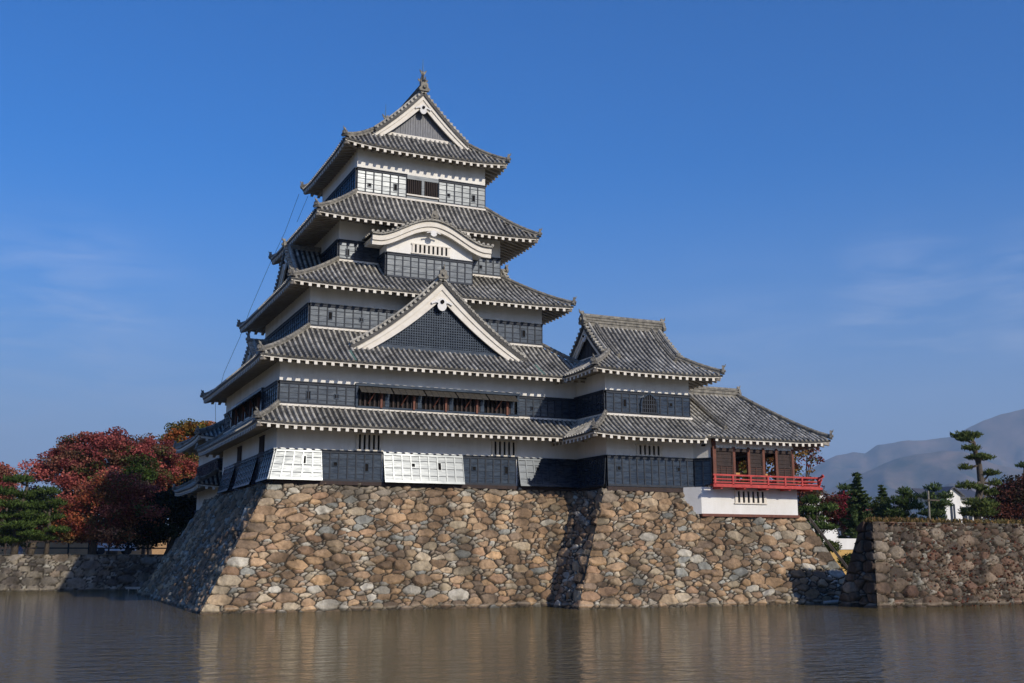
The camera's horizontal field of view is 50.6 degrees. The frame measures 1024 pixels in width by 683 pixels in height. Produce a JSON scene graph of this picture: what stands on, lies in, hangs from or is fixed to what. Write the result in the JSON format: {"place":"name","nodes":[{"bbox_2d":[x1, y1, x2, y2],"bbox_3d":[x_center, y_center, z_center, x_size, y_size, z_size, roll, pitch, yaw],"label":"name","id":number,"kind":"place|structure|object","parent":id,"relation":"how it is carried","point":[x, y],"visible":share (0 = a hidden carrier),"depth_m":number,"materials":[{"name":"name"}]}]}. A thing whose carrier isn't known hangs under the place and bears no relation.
{"place":"outdoors","nodes":[
{"label":"outdoors","id":0,"kind":"place"},
{"bbox_2d":[18,546,22,553],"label":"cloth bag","id":1,"kind":"object","parent":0,"point":[20,550],"visible":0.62,"depth_m":76.70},
{"bbox_2d":[0,535,178,553],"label":"earth wall","id":2,"kind":"structure","parent":0,"point":[82,551],"depth_m":105.19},
{"bbox_2d":[0,590,1023,682],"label":"water","id":3,"kind":"structure","parent":0,"point":[116,636],"depth_m":30.85,"materials":[{"name":"brown liquid"}]},
{"bbox_2d":[125,587,139,590],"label":"landing plank","id":4,"kind":"object","parent":3,"relation":"in","point":[128,588],"visible":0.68,"depth_m":74.86,"materials":[{"name":"grey wood"}]},
{"bbox_2d":[137,482,577,614],"bbox_3d":[-8.686,11.864,61.815,21.941,6.337,25.693,5,-12,-24],"label":"stone base","id":5,"kind":"object","parent":3,"relation":"in","point":[269,547],"visible":0.86,"depth_m":51.72,"materials":[{"name":"stone"}]},
{"bbox_2d":[172,419,223,514],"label":"turret","id":6,"kind":"object","parent":5,"relation":"on","point":[203,484],"visible":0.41,"depth_m":68.59,"materials":[{"name":"paint"}]},
{"bbox_2d":[194,69,590,495],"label":"castle keep","id":7,"kind":"structure","parent":5,"relation":"on","point":[398,317],"depth_m":57.21,"materials":[{"name":"paint"}]},
{"bbox_2d":[546,488,845,609],"bbox_3d":[8.320,11.307,58.701,17.468,6.225,12.296,5,-12,-24],"label":"stone base","id":8,"kind":"object","parent":3,"relation":"in","point":[620,549],"visible":0.78,"depth_m":54.39,"materials":[{"name":"stone"}]},
{"bbox_2d":[551,309,725,492],"bbox_3d":[6.075,3.301,59.168,8.492,9.977,8.402,5,-12,-24],"label":"corner turret","id":9,"kind":"object","parent":8,"relation":"on","point":[633,418],"visible":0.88,"depth_m":56.83,"materials":[{"name":"paint"}]},
{"bbox_2d":[683,386,833,517],"bbox_3d":[11.787,6.204,61.801,8.944,7.766,9.966,5,-12,-24],"label":"viewing turret","id":10,"kind":"object","parent":8,"relation":"on","point":[734,425],"visible":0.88,"depth_m":58.19,"materials":[{"name":"grey tile"}]},
{"bbox_2d":[823,600,838,603],"bbox_3d":[16.763,13.168,54.983,2.121,0.262,0.253,4,-12,-17],"label":"driftwood log","id":11,"kind":"object","parent":3,"relation":"on","point":[831,602],"visible":0.28,"depth_m":54.77,"materials":[{"name":"grey wood"}]},
{"bbox_2d":[837,521,1023,607],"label":"stone wall","id":12,"kind":"structure","parent":3,"relation":"in","point":[869,580],"depth_m":53.24,"materials":[{"name":"stone"}]},
{"bbox_2d":[863,516,1023,523],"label":"grass","id":13,"kind":"structure","parent":12,"relation":"on","point":[917,519],"depth_m":54.65,"materials":[{"name":"brown plant"}]},
{"bbox_2d":[882,523,1023,605],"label":"ivy","id":14,"kind":"object","parent":12,"relation":"on","point":[967,599],"visible":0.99,"depth_m":53.81,"materials":[{"name":"brown plant"}]},
{"bbox_2d":[0,0,1023,524],"label":"sky","id":15,"kind":"structure","parent":0,"point":[820,202],"materials":[{"name":"blue"}]},
{"bbox_2d":[797,489,837,537],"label":"house","id":16,"kind":"structure","parent":0,"point":[830,534],"depth_m":111.47,"materials":[{"name":"white paint"}]},
{"bbox_2d":[795,409,1023,536],"bbox_3d":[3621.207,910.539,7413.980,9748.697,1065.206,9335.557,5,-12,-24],"label":"mountains","id":17,"kind":"structure","parent":0,"point":[892,468],"depth_m":7600.66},
{"bbox_2d":[911,486,983,521],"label":"white house","id":18,"kind":"structure","parent":0,"point":[959,495],"depth_m":161.80,"materials":[{"name":"paint"}]},
{"bbox_2d":[950,504,955,520],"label":"window","id":19,"kind":"structure","parent":18,"relation":"in","point":[952,509],"depth_m":160.76,"materials":[{"name":"grey glass"}]},
{"bbox_3d":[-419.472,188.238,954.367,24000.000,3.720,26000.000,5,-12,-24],"label":"ground","id":20,"kind":"structure","parent":0,"visible":0},
{"bbox_2d":[0,461,23,521],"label":"maple tree","id":21,"kind":"object","parent":20,"relation":"on","point":[4,470],"visible":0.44,"depth_m":84.36,"materials":[{"name":"red plant"}]},
{"bbox_2d":[0,510,24,550],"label":"background tree","id":22,"kind":"object","parent":20,"relation":"on","point":[7,530],"visible":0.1,"depth_m":88.04,"materials":[{"name":"green plant"}]},
{"bbox_2d":[0,472,45,554],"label":"pine tree","id":23,"kind":"object","parent":20,"relation":"on","point":[15,524],"visible":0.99,"depth_m":75.69,"materials":[{"name":"green plant"}]},
{"bbox_2d":[2,487,71,554],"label":"background tree","id":24,"kind":"object","parent":20,"relation":"on","point":[33,544],"visible":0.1,"depth_m":88.91,"materials":[{"name":"green plant"}]},
{"bbox_2d":[25,485,70,554],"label":"pine tree","id":25,"kind":"object","parent":20,"relation":"on","point":[48,518],"visible":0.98,"depth_m":76.89,"materials":[{"name":"green plant"}]},
{"bbox_2d":[0,554,165,591],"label":"stone wall","id":26,"kind":"structure","parent":20,"relation":"on","point":[58,572],"depth_m":74.95,"materials":[{"name":"stone"}]},
{"bbox_2d":[0,540,168,554],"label":"bank fence","id":27,"kind":"object","parent":20,"relation":"on","point":[27,547],"visible":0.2,"depth_m":85.11,"materials":[{"name":"brown wood"}]},
{"bbox_2d":[17,426,184,553],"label":"maple tree","id":28,"kind":"object","parent":20,"relation":"on","point":[73,461],"visible":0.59,"depth_m":92.71,"materials":[{"name":"red plant"}]},
{"bbox_2d":[34,467,170,553],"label":"maple tree","id":29,"kind":"object","parent":20,"relation":"on","point":[122,495],"visible":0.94,"depth_m":79.61,"materials":[{"name":"red plant"}]},
{"bbox_2d":[97,539,135,553],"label":"parked car","id":30,"kind":"object","parent":20,"relation":"on","point":[102,551],"visible":0.31,"depth_m":88.38,"materials":[{"name":"white paint"}]},
{"bbox_2d":[116,453,162,553],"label":"green tree","id":31,"kind":"object","parent":20,"relation":"on","point":[149,474],"visible":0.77,"depth_m":92.59,"materials":[{"name":"green plant"}]},
{"bbox_2d":[109,476,196,553],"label":"evergreen tree","id":32,"kind":"object","parent":20,"relation":"on","point":[180,516],"visible":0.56,"depth_m":81.89,"materials":[{"name":"green plant"}]},
{"bbox_2d":[145,453,198,543],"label":"maple tree","id":33,"kind":"object","parent":20,"relation":"on","point":[190,466],"visible":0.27,"depth_m":99.58,"materials":[{"name":"red plant"}]},
{"bbox_2d":[158,418,214,485],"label":"golden tree","id":34,"kind":"object","parent":20,"relation":"on","point":[179,432],"visible":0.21,"depth_m":102.53,"materials":[{"name":"orange plant"}]},
{"bbox_2d":[738,453,801,481],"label":"golden tree","id":35,"kind":"object","parent":20,"relation":"on","point":[742,466],"visible":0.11,"depth_m":85.42,"materials":[{"name":"orange plant"}]},
{"bbox_2d":[770,446,824,514],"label":"maple tree","id":36,"kind":"object","parent":20,"relation":"on","point":[806,453],"visible":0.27,"depth_m":83.07,"materials":[{"name":"red plant"}]},
{"bbox_2d":[798,494,840,533],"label":"garden pine","id":37,"kind":"object","parent":20,"relation":"on","point":[817,518],"visible":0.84,"depth_m":70.89,"materials":[{"name":"green plant"}]},
{"bbox_2d":[795,485,848,533],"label":"tree","id":38,"kind":"object","parent":20,"relation":"on","point":[824,499],"visible":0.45,"depth_m":79.51,"materials":[{"name":"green plant"}]},
{"bbox_2d":[823,539,842,552],"bbox_3d":[19.064,13.064,64.582,1.400,2.555,1.346,5,-12,-24],"label":"clipped shrub","id":39,"kind":"object","parent":20,"relation":"on","point":[836,546],"visible":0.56,"depth_m":64.49,"materials":[{"name":"green plant"}]},
{"bbox_2d":[823,538,855,573],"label":"garden wall","id":40,"kind":"structure","parent":20,"relation":"on","point":[848,545],"depth_m":68.86,"materials":[{"name":"white paint"}]},
{"bbox_2d":[835,483,850,535],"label":"garden pine","id":41,"kind":"object","parent":20,"relation":"on","point":[844,487],"visible":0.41,"depth_m":84.42,"materials":[{"name":"green plant"}]},
{"bbox_2d":[837,553,851,571],"bbox_3d":[19.507,13.052,62.615,1.461,1.795,1.471,5,-12,-24],"label":"clipped shrub","id":42,"kind":"object","parent":20,"relation":"on","point":[845,558],"visible":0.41,"depth_m":62.54,"materials":[{"name":"green plant"}]},
{"bbox_2d":[826,491,871,536],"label":"maple tree","id":43,"kind":"object","parent":20,"relation":"on","point":[841,506],"visible":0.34,"depth_m":80.19,"materials":[{"name":"red plant"}]},
{"bbox_2d":[836,472,873,538],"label":"spruce tree","id":44,"kind":"object","parent":20,"relation":"on","point":[856,515],"visible":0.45,"depth_m":73.44,"materials":[{"name":"green plant"}]},
{"bbox_2d":[863,497,892,517],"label":"olive bush","id":45,"kind":"object","parent":20,"relation":"on","point":[877,505],"visible":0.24,"depth_m":82.88,"materials":[{"name":"green plant"}]},
{"bbox_2d":[875,485,888,516],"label":"spruce tree","id":46,"kind":"object","parent":20,"relation":"on","point":[882,493],"visible":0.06,"depth_m":85.01,"materials":[{"name":"green plant"}]},
{"bbox_2d":[876,486,924,518],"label":"garden pine","id":47,"kind":"object","parent":20,"relation":"on","point":[905,502],"visible":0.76,"depth_m":81.53,"materials":[{"name":"green plant"}]},
{"bbox_2d":[927,491,939,519],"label":"utility pole","id":48,"kind":"object","parent":20,"relation":"on","point":[928,500],"visible":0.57,"depth_m":67.14,"materials":[{"name":"wood"}]},
{"bbox_2d":[915,481,953,520],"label":"garden pine","id":49,"kind":"object","parent":20,"relation":"on","point":[937,509],"visible":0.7,"depth_m":79.92,"materials":[{"name":"green plant"}]},
{"bbox_2d":[949,430,1002,519],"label":"pine tree","id":50,"kind":"object","parent":20,"relation":"on","point":[980,506],"depth_m":71.85,"materials":[{"name":"green plant"}]},
{"bbox_2d":[982,473,1023,521],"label":"red brown tree","id":51,"kind":"object","parent":20,"relation":"on","point":[1010,496],"visible":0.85,"depth_m":74.71,"materials":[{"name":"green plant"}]},
{"bbox_2d":[1014,460,1023,472],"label":"garden pine","id":52,"kind":"object","parent":20,"relation":"on","point":[1021,464],"visible":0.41,"depth_m":88.33,"materials":[{"name":"green plant"}]},
{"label":"rubble bank","id":53,"kind":"object","parent":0,"visible":0},
{"bbox_2d":[808,516,847,568],"bbox_3d":[17.264,11.162,58.020,2.602,3.702,0.193,-5,-12,25],"label":"slanting timber","id":54,"kind":"object","parent":53,"relation":"on","point":[828,543],"visible":0.64,"depth_m":58.13,"materials":[{"name":"brown wood"}]}
]}

